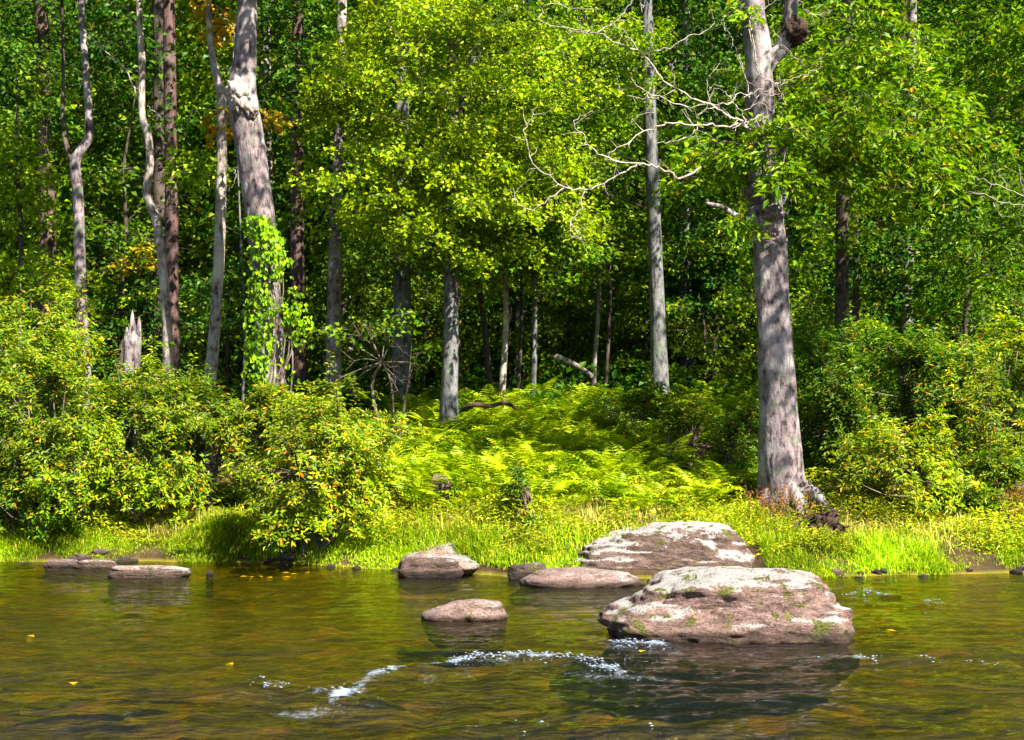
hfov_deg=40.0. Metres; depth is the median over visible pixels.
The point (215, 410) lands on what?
shrub
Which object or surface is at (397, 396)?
fern
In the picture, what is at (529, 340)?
sapling
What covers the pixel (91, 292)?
sapling
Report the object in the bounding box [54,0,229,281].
forest tree
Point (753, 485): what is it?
fern
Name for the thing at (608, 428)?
fern
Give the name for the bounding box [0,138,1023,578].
ground
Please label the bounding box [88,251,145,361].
sapling
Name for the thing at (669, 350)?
sapling
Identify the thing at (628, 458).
fern
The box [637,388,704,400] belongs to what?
fern
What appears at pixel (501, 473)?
fern
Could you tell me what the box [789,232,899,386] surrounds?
sapling
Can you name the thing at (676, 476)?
fern
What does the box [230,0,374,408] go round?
tree
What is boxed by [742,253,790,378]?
sapling
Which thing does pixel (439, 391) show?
fern
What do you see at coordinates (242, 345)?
sapling
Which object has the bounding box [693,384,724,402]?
fern
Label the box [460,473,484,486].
fern
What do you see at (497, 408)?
fern
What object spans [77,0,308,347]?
forest tree
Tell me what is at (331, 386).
shrub
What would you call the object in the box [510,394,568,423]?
fern
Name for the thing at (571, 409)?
fern
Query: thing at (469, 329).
sapling
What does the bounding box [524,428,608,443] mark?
fern
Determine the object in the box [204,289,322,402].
sapling
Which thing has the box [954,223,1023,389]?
sapling
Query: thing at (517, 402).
fern
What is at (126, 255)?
young tree
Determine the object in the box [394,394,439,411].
fern
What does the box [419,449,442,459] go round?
fern
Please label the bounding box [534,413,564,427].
fern
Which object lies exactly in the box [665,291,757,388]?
sapling
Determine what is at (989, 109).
forest tree
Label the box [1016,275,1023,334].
sapling
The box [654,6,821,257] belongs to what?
forest tree
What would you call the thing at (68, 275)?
sapling
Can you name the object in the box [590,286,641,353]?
sapling
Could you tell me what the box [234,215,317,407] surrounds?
climbing vine
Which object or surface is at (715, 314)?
young tree
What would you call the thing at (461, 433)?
fern
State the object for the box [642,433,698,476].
fern
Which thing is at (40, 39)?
tree
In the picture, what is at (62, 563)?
slab rock
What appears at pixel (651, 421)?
fern
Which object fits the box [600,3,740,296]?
forest tree
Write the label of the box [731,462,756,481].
fern
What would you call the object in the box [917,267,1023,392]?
sapling
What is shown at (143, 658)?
river water
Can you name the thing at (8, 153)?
forest tree
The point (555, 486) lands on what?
fern
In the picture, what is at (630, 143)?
forest tree
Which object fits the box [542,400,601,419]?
fern
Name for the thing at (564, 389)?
fern
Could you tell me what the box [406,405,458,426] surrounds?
fern
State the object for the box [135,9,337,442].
young tree
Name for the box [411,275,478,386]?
sapling
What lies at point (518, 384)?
young tree
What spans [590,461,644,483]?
fern
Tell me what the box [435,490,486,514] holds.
fern
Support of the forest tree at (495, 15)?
on the ground at (984, 566)
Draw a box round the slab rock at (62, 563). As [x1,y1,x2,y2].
[42,559,78,566]
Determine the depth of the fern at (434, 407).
24.91 m
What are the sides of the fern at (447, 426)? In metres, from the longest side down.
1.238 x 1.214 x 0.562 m
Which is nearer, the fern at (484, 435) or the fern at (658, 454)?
the fern at (658, 454)
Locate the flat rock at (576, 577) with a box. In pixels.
[519,567,644,587]
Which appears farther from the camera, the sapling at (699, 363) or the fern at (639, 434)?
the sapling at (699, 363)
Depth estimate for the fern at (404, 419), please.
24.79 m
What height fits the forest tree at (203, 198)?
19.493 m
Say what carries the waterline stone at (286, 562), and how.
on the ground at (984, 566)
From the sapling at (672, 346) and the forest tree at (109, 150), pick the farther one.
the forest tree at (109, 150)
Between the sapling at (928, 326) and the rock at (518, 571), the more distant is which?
the sapling at (928, 326)
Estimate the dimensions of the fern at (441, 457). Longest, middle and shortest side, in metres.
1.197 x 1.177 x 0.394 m
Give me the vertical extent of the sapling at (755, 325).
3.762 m
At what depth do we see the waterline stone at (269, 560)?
17.57 m
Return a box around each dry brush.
[738,479,817,527]
[988,471,1023,528]
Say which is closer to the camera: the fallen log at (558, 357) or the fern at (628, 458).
the fern at (628, 458)
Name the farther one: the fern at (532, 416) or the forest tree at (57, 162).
the forest tree at (57, 162)
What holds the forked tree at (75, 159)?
on the ground at (984, 566)
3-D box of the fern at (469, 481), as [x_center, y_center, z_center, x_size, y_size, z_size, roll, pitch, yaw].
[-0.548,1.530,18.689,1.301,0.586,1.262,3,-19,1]
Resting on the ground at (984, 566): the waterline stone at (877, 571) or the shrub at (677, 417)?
the shrub at (677, 417)
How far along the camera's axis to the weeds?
17.48 m
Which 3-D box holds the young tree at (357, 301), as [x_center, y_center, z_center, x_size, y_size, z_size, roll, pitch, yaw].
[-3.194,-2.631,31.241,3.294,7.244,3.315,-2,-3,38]
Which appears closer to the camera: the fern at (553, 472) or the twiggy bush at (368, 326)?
the fern at (553, 472)
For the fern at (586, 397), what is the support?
on the ground at (984, 566)
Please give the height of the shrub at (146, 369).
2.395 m
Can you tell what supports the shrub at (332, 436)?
on the ground at (984, 566)
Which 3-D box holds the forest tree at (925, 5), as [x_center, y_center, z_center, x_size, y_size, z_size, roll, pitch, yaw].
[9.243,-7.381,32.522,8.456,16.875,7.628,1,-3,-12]
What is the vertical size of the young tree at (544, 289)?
7.381 m
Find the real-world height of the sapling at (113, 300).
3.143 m
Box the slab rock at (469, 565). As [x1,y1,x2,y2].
[399,541,479,574]
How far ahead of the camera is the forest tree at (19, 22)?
35.94 m
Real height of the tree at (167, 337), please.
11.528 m
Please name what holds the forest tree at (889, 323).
on the ground at (984, 566)
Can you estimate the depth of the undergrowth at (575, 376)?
28.11 m
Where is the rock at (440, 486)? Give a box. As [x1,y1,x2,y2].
[426,474,452,509]
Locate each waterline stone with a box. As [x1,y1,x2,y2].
[66,554,90,560]
[91,548,109,554]
[116,557,138,562]
[263,557,275,562]
[278,553,295,561]
[280,560,292,564]
[871,569,883,574]
[1009,569,1022,573]
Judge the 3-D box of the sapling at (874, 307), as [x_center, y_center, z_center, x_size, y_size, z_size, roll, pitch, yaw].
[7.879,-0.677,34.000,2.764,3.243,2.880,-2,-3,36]
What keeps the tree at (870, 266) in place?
on the ground at (984, 566)
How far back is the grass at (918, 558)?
17.00 m
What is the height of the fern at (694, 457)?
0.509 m
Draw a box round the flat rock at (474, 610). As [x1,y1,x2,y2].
[421,599,507,620]
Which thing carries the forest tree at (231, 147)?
on the ground at (984, 566)
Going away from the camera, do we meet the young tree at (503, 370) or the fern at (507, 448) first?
the fern at (507, 448)
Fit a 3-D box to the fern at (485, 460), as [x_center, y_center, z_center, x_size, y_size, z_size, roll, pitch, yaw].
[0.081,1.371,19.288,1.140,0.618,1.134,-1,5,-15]
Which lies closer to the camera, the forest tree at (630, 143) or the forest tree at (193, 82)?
the forest tree at (193, 82)
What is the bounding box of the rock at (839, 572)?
[829,568,843,576]
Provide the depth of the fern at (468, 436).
21.85 m
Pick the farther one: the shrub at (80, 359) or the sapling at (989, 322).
the sapling at (989, 322)
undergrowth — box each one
[0,300,1023,443]
[0,399,1023,540]
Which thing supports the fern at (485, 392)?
on the ground at (984, 566)
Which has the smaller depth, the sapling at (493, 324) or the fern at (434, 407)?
the fern at (434, 407)
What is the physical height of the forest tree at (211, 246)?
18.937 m
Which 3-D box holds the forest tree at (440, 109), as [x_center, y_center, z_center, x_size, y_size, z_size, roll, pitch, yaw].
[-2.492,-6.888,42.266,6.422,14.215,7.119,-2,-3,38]
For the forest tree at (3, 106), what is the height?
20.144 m
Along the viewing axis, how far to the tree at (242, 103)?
19.99 m
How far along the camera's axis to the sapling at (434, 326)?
35.89 m
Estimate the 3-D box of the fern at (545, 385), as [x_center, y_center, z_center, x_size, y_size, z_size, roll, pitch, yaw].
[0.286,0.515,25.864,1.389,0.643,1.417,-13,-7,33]
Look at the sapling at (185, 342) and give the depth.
28.62 m
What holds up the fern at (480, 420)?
on the ground at (984, 566)
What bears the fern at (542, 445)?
on the ground at (984, 566)
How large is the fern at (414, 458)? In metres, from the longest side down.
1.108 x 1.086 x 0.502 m
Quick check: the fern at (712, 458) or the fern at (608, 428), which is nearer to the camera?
the fern at (712, 458)
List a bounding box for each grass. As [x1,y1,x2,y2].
[0,487,1023,577]
[73,490,1021,557]
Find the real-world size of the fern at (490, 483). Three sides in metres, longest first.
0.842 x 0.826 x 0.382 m
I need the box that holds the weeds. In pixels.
[0,466,1023,558]
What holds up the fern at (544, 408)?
on the ground at (984, 566)
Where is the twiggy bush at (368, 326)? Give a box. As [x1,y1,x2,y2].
[304,307,442,447]
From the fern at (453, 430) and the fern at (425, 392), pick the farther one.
the fern at (425, 392)
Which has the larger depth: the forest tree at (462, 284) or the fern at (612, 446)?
the forest tree at (462, 284)
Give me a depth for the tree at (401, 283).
26.96 m
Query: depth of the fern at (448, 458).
19.75 m
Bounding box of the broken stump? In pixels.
[118,310,141,491]
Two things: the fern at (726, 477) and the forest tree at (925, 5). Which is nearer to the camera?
the fern at (726, 477)
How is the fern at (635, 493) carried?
on the ground at (984, 566)
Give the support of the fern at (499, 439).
on the ground at (984, 566)
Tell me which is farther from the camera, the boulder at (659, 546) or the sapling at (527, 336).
the sapling at (527, 336)
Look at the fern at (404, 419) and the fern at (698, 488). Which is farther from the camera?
the fern at (404, 419)
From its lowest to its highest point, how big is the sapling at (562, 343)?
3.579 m
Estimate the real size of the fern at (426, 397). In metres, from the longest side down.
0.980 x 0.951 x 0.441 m
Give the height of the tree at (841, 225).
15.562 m
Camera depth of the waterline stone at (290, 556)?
17.52 m
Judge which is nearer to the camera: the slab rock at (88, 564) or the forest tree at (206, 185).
the slab rock at (88, 564)
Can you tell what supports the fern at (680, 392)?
on the ground at (984, 566)
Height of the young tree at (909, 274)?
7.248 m
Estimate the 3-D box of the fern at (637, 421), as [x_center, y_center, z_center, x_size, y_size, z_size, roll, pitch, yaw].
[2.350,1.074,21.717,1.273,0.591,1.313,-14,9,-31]
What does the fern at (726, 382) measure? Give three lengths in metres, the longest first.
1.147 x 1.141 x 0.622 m
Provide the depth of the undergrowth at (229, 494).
18.56 m
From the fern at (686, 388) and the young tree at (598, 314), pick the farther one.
the young tree at (598, 314)
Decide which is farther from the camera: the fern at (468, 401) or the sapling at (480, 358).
the sapling at (480, 358)
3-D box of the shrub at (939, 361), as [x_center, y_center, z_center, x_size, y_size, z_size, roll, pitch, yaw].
[5.739,0.508,19.755,2.310,2.484,2.134,2,-3,-33]
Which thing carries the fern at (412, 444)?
on the ground at (984, 566)
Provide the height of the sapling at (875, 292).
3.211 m
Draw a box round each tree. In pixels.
[0,0,50,149]
[0,0,102,413]
[0,0,136,338]
[0,0,148,307]
[0,0,313,372]
[0,1,103,328]
[0,1,152,298]
[0,2,62,295]
[0,6,61,259]
[0,16,65,245]
[0,20,33,303]
[0,39,105,432]
[9,0,236,336]
[37,59,208,398]
[39,0,184,380]
[54,0,201,370]
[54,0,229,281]
[56,0,186,276]
[57,2,200,291]
[60,0,93,473]
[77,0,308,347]
[87,0,193,476]
[90,4,275,274]
[112,0,418,371]
[114,0,366,379]
[118,0,369,317]
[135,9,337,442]
[141,0,468,384]
[158,0,293,493]
[183,0,376,508]
[184,0,519,391]
[199,2,462,375]
[214,85,328,317]
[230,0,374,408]
[280,0,625,428]
[281,0,390,417]
[284,91,419,401]
[288,0,617,389]
[304,0,578,382]
[307,7,475,402]
[330,9,515,313]
[362,0,598,366]
[379,1,558,343]
[387,58,531,393]
[404,45,586,400]
[409,0,642,378]
[428,63,601,390]
[432,37,638,393]
[437,3,601,349]
[461,0,673,361]
[469,0,747,393]
[486,0,643,340]
[508,0,694,345]
[508,0,753,377]
[510,0,1017,516]
[514,0,852,390]
[515,72,681,389]
[527,52,688,385]
[572,4,677,282]
[577,0,898,369]
[584,0,860,344]
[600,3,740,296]
[602,10,747,276]
[627,0,938,358]
[643,68,756,381]
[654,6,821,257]
[680,0,1013,383]
[704,0,891,286]
[706,0,956,326]
[727,0,952,378]
[731,98,849,277]
[732,0,921,294]
[738,0,1023,386]
[787,0,1023,340]
[797,0,1020,326]
[841,0,903,356]
[853,66,1023,365]
[868,0,1023,378]
[869,0,1017,340]
[869,1,1023,319]
[884,0,1023,342]
[920,0,1023,321]
[948,0,1023,348]
[953,3,1023,356]
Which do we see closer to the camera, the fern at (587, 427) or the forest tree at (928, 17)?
the fern at (587, 427)
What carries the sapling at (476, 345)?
on the ground at (984, 566)
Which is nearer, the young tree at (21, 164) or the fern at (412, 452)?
the fern at (412, 452)
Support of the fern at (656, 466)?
on the ground at (984, 566)
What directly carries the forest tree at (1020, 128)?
on the ground at (984, 566)
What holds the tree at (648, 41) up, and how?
on the ground at (984, 566)
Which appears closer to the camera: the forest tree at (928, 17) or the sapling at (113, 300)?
the sapling at (113, 300)
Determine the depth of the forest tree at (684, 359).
33.43 m
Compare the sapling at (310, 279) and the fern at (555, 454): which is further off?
the sapling at (310, 279)
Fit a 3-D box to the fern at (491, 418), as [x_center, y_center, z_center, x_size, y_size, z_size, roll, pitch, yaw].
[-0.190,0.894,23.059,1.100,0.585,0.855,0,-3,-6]
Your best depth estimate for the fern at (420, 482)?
18.64 m
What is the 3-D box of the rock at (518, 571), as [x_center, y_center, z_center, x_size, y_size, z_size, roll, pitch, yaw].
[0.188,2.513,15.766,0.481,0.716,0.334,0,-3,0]
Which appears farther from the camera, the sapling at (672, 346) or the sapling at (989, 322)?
the sapling at (989, 322)
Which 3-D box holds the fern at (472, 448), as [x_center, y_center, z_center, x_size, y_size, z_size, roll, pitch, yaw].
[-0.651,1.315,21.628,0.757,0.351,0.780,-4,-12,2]
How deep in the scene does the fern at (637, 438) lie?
20.54 m
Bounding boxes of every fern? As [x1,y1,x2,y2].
[353,397,394,416]
[361,465,407,493]
[363,455,413,476]
[367,394,402,413]
[370,410,432,425]
[372,413,417,427]
[376,435,442,460]
[377,423,413,440]
[381,454,469,484]
[383,391,430,404]
[383,441,432,470]
[384,391,428,409]
[384,454,434,474]
[384,464,474,487]
[388,399,438,417]
[389,397,458,423]
[389,467,470,509]
[392,421,445,434]
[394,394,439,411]
[394,456,466,481]
[396,433,471,456]
[401,415,471,449]
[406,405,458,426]
[406,436,464,462]
[412,407,487,436]
[412,411,475,437]
[414,396,431,405]
[415,478,467,492]
[416,456,484,481]
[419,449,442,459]
[424,451,456,469]
[425,461,489,502]
[426,409,438,425]
[427,446,491,480]
[433,383,465,398]
[435,430,488,451]
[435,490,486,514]
[440,423,519,455]
[441,424,493,446]
[447,440,486,458]
[454,444,530,474]
[458,388,481,410]
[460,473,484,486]
[462,485,513,503]
[464,399,506,413]
[466,405,509,419]
[467,408,519,427]
[468,422,516,438]
[471,384,516,403]
[471,392,524,411]
[471,410,490,426]
[471,417,545,438]
[472,408,526,424]
[472,469,510,494]
[473,391,532,406]
[475,461,533,493]
[476,444,546,479]
[481,410,548,430]
[481,437,535,455]
[481,445,552,481]
[483,443,535,449]
[483,453,555,467]
[484,397,533,410]
[487,430,544,447]
[487,438,514,449]
[490,375,559,399]
[493,446,571,459]
[498,475,576,508]
[499,420,555,435]
[500,398,547,418]
[501,436,561,469]
[505,477,569,493]
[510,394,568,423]
[510,421,573,448]
[510,462,581,482]
[514,444,584,471]
[517,427,542,440]
[523,435,601,454]
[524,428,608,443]
[533,398,575,420]
[533,450,620,477]
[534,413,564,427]
[534,463,572,478]
[535,409,575,442]
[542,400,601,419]
[546,393,572,406]
[547,398,576,414]
[547,472,593,500]
[548,452,636,480]
[550,413,598,431]
[551,387,582,396]
[551,394,608,413]
[552,398,613,425]
[554,491,600,509]
[559,417,600,444]
[561,450,611,462]
[563,434,620,450]
[565,383,605,399]
[566,387,602,406]
[568,472,614,494]
[569,441,633,454]
[570,465,636,504]
[571,420,619,442]
[572,383,609,399]
[572,407,639,429]
[573,401,630,429]
[578,428,618,447]
[580,440,651,473]
[581,385,632,404]
[587,440,657,461]
[589,434,665,455]
[590,386,639,396]
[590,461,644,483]
[598,419,631,436]
[598,424,632,437]
[599,435,647,448]
[603,434,666,443]
[606,489,663,511]
[608,407,659,425]
[610,457,679,480]
[613,479,656,495]
[615,482,692,511]
[617,420,660,435]
[619,424,655,442]
[620,418,701,442]
[623,464,694,485]
[629,427,674,453]
[633,461,690,480]
[636,447,669,467]
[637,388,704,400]
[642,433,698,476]
[642,437,701,467]
[652,392,713,408]
[659,390,723,401]
[660,423,711,467]
[660,469,709,481]
[664,464,732,488]
[664,470,745,500]
[664,489,714,508]
[667,427,709,458]
[668,449,736,474]
[670,388,691,395]
[672,380,725,394]
[676,463,734,482]
[678,394,737,410]
[682,455,721,469]
[692,459,757,495]
[692,462,736,473]
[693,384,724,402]
[703,381,756,393]
[704,373,751,393]
[704,450,732,464]
[709,404,756,425]
[716,394,752,417]
[728,471,756,493]
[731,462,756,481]
[741,479,756,492]
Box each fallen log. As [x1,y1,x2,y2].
[460,401,518,412]
[554,354,593,377]
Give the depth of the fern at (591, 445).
20.97 m
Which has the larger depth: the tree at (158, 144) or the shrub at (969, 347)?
the tree at (158, 144)
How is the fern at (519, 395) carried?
on the ground at (984, 566)
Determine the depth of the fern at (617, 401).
25.26 m
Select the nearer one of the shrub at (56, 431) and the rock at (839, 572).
the rock at (839, 572)
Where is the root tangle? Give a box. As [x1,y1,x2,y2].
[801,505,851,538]
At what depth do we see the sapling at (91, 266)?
37.29 m
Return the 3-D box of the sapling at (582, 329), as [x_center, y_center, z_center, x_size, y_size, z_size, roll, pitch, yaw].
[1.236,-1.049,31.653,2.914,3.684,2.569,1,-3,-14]
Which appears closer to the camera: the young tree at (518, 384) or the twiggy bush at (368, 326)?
the twiggy bush at (368, 326)
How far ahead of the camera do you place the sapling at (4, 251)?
28.95 m
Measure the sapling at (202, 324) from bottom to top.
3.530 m
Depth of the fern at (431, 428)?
23.15 m
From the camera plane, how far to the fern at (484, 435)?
22.29 m
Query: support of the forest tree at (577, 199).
on the ground at (984, 566)
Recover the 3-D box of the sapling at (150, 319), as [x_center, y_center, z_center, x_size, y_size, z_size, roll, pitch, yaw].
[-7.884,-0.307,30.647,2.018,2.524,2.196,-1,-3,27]
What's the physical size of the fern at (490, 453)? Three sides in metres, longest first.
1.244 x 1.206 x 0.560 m
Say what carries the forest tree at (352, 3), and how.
on the ground at (984, 566)
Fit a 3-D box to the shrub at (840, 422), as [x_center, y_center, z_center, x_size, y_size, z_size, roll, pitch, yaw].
[4.592,0.612,20.365,2.076,2.146,2.114,0,-3,0]
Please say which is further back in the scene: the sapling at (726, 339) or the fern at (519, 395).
the sapling at (726, 339)
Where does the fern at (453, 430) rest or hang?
on the ground at (984, 566)
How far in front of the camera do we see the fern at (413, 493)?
18.32 m
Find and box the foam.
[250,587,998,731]
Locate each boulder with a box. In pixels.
[574,521,754,570]
[598,566,854,643]
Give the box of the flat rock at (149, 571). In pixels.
[107,565,191,577]
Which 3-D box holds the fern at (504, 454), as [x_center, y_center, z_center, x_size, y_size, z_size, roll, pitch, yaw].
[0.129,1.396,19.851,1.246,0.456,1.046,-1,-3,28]
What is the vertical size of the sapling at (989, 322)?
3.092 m
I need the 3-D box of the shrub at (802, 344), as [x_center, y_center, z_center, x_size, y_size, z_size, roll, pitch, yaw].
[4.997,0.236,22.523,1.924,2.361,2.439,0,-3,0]
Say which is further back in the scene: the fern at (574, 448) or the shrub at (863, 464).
the fern at (574, 448)
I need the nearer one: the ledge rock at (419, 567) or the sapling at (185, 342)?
the ledge rock at (419, 567)
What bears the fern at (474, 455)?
on the ground at (984, 566)
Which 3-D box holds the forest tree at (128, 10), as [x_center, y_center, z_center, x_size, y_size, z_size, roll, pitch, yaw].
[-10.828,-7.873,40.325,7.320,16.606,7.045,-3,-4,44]
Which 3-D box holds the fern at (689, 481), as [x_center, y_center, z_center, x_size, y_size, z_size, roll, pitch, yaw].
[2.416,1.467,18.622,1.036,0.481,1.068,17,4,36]
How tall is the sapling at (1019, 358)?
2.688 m
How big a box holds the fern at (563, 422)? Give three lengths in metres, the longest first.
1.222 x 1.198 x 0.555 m
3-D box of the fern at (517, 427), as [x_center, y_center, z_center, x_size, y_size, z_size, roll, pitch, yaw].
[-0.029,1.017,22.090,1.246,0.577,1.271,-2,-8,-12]
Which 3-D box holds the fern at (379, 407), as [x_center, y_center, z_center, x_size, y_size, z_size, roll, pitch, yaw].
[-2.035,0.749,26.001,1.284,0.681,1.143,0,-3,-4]
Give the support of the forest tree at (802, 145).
on the ground at (984, 566)
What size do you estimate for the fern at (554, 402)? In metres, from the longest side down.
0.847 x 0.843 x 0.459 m
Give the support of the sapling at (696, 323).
on the ground at (984, 566)
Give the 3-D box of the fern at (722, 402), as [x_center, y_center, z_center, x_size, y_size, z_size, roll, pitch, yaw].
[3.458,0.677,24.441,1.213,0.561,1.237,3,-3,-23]
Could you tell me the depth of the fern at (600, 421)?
22.95 m
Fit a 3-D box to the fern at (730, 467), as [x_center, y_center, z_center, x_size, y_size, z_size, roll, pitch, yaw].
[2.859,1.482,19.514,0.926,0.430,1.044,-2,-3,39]
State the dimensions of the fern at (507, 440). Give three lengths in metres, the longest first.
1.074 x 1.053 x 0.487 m
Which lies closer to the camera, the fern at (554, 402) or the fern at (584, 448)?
the fern at (584, 448)
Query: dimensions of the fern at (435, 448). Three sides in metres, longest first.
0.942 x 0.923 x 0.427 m
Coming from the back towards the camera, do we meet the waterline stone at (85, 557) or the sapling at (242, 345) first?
the sapling at (242, 345)
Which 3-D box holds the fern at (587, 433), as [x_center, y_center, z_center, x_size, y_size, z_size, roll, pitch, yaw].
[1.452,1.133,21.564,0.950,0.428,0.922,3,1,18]
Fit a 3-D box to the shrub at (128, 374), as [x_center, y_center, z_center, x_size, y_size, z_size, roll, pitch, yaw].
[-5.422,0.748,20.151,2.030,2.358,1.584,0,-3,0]
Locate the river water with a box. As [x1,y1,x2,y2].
[0,561,1023,739]
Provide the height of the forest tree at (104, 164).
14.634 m
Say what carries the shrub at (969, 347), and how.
on the ground at (984, 566)
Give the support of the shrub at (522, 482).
on the ground at (984, 566)
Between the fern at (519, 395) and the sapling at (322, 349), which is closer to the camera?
the fern at (519, 395)
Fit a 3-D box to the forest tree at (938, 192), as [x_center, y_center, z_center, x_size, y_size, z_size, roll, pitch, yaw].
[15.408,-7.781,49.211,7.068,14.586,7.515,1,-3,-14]
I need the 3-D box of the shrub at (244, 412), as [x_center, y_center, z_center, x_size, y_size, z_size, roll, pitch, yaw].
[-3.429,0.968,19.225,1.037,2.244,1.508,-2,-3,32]
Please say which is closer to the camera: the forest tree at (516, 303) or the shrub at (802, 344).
the shrub at (802, 344)
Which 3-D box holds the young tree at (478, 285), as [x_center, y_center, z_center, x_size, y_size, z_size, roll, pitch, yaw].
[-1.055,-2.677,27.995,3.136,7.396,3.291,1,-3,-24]
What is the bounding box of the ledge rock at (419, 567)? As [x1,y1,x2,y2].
[398,556,463,577]
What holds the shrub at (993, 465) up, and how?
on the ground at (984, 566)
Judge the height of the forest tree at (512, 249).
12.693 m
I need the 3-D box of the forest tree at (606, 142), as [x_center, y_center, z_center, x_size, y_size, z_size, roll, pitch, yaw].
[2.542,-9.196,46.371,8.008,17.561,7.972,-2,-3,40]
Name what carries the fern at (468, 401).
on the ground at (984, 566)
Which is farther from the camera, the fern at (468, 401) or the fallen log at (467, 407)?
the fern at (468, 401)
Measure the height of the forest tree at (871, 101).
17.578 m
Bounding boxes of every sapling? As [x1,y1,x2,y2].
[0,248,17,268]
[0,266,96,413]
[0,274,73,366]
[2,238,136,406]
[64,278,145,375]
[69,275,187,391]
[87,255,144,344]
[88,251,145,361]
[110,264,236,375]
[114,300,205,375]
[117,280,232,392]
[153,259,292,405]
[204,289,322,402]
[220,307,253,372]
[222,300,309,384]
[239,283,344,381]
[246,264,327,373]
[282,276,392,397]
[306,245,413,402]
[370,238,477,391]
[370,305,440,375]
[411,251,488,355]
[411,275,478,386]
[420,292,502,376]
[461,237,567,382]
[463,285,530,371]
[465,224,542,360]
[492,302,560,356]
[516,246,637,387]
[537,253,630,386]
[562,261,649,387]
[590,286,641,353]
[593,291,693,389]
[615,248,679,368]
[664,265,739,374]
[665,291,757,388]
[676,286,754,380]
[692,259,752,374]
[695,248,815,386]
[713,249,860,386]
[728,294,826,373]
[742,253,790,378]
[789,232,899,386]
[789,282,893,363]
[830,274,898,381]
[877,285,956,347]
[880,304,962,364]
[892,279,1011,375]
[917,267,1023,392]
[923,244,1023,371]
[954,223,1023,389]
[958,278,1012,377]
[968,299,1023,369]
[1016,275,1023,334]
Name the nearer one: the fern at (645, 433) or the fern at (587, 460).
the fern at (587, 460)
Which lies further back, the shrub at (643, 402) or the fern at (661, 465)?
the shrub at (643, 402)
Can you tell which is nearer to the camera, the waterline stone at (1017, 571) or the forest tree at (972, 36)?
the waterline stone at (1017, 571)
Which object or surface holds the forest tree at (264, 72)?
on the ground at (984, 566)
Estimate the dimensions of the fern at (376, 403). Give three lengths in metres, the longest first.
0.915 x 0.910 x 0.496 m
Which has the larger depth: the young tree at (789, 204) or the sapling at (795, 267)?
the young tree at (789, 204)
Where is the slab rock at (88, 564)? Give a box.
[73,560,119,568]
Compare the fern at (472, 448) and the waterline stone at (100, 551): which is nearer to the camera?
the waterline stone at (100, 551)
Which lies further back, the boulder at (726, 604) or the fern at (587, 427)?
the fern at (587, 427)
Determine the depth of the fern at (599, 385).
26.11 m
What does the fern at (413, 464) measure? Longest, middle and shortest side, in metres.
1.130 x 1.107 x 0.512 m
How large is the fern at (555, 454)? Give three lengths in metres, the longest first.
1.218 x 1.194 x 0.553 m
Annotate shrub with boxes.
[0,256,106,466]
[0,274,136,520]
[0,348,148,524]
[0,446,84,542]
[67,350,218,527]
[74,340,175,499]
[122,363,274,512]
[123,341,221,494]
[203,360,310,501]
[221,386,413,556]
[268,350,430,503]
[492,456,541,525]
[588,362,691,443]
[624,388,746,474]
[699,390,758,482]
[757,340,906,481]
[790,311,879,451]
[794,302,941,465]
[821,397,990,518]
[828,319,1012,486]
[842,296,1023,459]
[905,303,1023,494]
[940,412,1023,517]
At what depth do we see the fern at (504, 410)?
24.27 m
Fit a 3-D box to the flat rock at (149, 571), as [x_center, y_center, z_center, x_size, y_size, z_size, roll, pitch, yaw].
[-4.122,2.558,15.995,0.985,0.669,0.346,0,-3,0]
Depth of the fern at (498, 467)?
18.83 m
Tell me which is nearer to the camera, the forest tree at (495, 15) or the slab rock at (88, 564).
the slab rock at (88, 564)
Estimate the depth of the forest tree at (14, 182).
42.71 m
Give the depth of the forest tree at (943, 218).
36.96 m
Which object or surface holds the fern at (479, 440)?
on the ground at (984, 566)
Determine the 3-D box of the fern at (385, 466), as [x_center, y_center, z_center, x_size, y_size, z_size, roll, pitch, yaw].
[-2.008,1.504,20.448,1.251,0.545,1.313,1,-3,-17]
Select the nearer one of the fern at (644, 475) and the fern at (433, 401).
the fern at (644, 475)
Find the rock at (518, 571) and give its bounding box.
[507,562,546,578]
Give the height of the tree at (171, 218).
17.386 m
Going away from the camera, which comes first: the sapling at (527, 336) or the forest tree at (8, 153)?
the sapling at (527, 336)
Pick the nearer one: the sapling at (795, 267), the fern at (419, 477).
the fern at (419, 477)
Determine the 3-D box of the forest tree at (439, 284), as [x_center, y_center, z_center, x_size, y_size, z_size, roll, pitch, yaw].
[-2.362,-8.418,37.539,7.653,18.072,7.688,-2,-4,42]
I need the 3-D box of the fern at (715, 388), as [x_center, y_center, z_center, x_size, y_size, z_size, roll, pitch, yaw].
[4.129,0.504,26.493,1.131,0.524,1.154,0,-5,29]
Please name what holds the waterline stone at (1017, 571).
on the river water
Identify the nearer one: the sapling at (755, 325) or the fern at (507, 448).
the fern at (507, 448)
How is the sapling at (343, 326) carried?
on the ground at (984, 566)
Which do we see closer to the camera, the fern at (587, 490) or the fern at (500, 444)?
the fern at (587, 490)
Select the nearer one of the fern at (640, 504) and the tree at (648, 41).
the fern at (640, 504)
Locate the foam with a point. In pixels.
(472, 657)
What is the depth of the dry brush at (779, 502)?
17.51 m
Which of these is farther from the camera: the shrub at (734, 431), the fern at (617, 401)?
the fern at (617, 401)
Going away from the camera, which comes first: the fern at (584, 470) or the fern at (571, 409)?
the fern at (584, 470)
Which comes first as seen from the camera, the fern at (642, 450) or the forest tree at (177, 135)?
the fern at (642, 450)
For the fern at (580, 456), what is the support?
on the ground at (984, 566)
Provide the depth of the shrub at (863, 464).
17.97 m
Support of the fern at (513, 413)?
on the ground at (984, 566)
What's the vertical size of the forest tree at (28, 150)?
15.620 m
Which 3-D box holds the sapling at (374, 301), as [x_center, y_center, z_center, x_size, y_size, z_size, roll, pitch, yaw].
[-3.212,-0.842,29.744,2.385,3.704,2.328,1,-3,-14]

